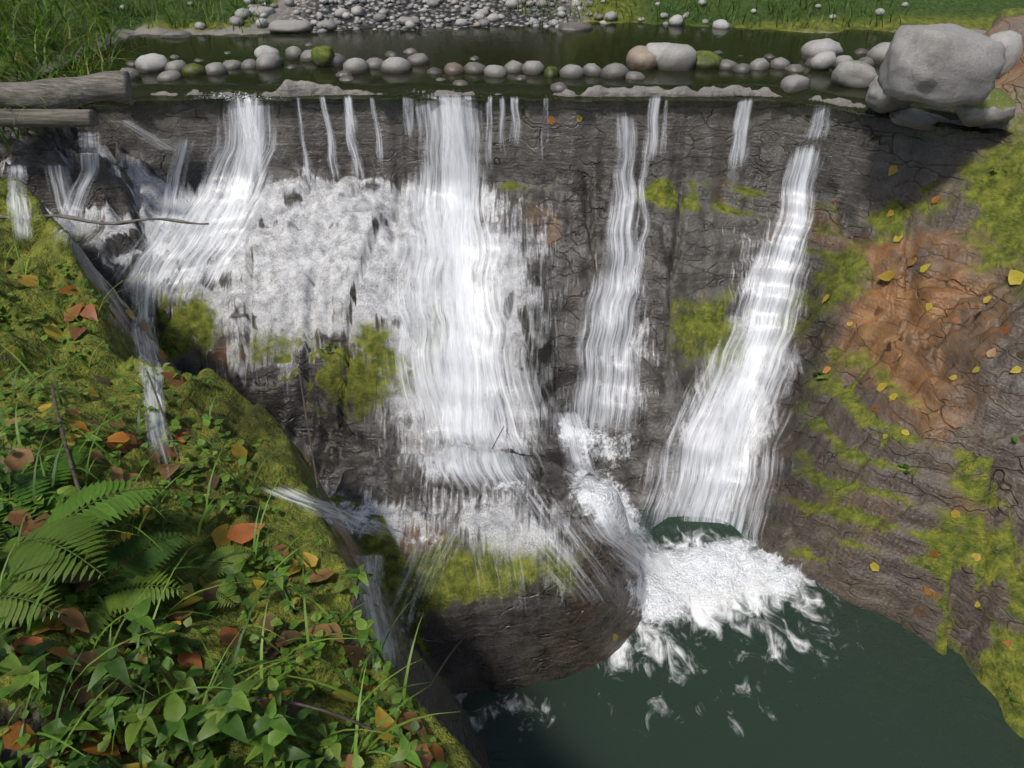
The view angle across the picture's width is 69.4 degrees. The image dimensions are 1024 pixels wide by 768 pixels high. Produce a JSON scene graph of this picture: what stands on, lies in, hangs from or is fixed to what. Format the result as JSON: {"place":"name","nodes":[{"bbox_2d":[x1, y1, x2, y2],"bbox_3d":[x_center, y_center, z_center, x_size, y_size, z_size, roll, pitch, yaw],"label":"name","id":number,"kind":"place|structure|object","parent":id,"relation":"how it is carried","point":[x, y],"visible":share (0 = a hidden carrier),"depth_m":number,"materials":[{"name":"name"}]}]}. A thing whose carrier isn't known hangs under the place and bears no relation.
{"place":"outdoors","nodes":[
{"label":"outdoors","id":0,"kind":"place"},
{"bbox_2d":[0,0,1023,767],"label":"rock cliff","id":1,"kind":"structure","parent":0,"point":[528,586],"depth_m":4.72,"materials":[{"name":"grey stone"}]},
{"bbox_2d":[0,445,254,649],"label":"ferns","id":2,"kind":"object","parent":1,"relation":"on","point":[75,528],"visible":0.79,"depth_m":1.98,"materials":[{"name":"green plant"}]},
{"bbox_2d":[0,312,428,767],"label":"broadleaf plants","id":3,"kind":"object","parent":1,"relation":"on","point":[227,711],"visible":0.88,"depth_m":1.67,"materials":[{"name":"green plant"}]},
{"bbox_2d":[0,71,503,762],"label":"dead wood log and branches","id":4,"kind":"object","parent":1,"relation":"on","point":[62,97],"visible":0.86,"depth_m":4.28,"materials":[{"name":"wood"}]},
{"bbox_2d":[12,98,812,640],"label":"waterfall streams","id":5,"kind":"object","parent":1,"relation":"on","point":[458,284],"visible":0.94,"depth_m":4.81,"materials":[{"name":"white liquid"}]},
{"bbox_2d":[0,0,912,767],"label":"grass plants","id":6,"kind":"object","parent":1,"relation":"on","point":[24,74],"depth_m":2.34,"materials":[{"name":"green plant"}]},
{"bbox_2d":[0,139,1020,767],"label":"ground cover plants","id":7,"kind":"object","parent":1,"relation":"on","point":[32,749],"visible":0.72,"depth_m":2.02,"materials":[{"name":"green plant"}]},
{"bbox_2d":[2,115,1023,767],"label":"fallen leaves","id":8,"kind":"object","parent":1,"relation":"on","point":[18,459],"visible":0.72,"depth_m":2.10,"materials":[{"name":"orange plant"}]},
{"bbox_2d":[119,0,1023,130],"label":"river rocks","id":9,"kind":"object","parent":1,"relation":"on","point":[960,69],"visible":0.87,"depth_m":5.15,"materials":[{"name":"grey stone"}]},
{"bbox_2d":[13,22,1010,132],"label":"pool water","id":10,"kind":"structure","parent":0,"point":[601,46],"depth_m":5.60,"materials":[{"name":"green liquid"}]},
{"bbox_2d":[454,509,1023,767],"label":"pool water","id":11,"kind":"structure","parent":0,"point":[808,673],"depth_m":3.69,"materials":[{"name":"green liquid"}]},
{"bbox_2d":[325,416,805,627],"bbox_3d":[0.190,0.336,3.702,4.380,1.981,2.280,0,35,0],"label":"water foam","id":12,"kind":"object","parent":11,"relation":"on","point":[709,568],"visible":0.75,"depth_m":4.25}
]}

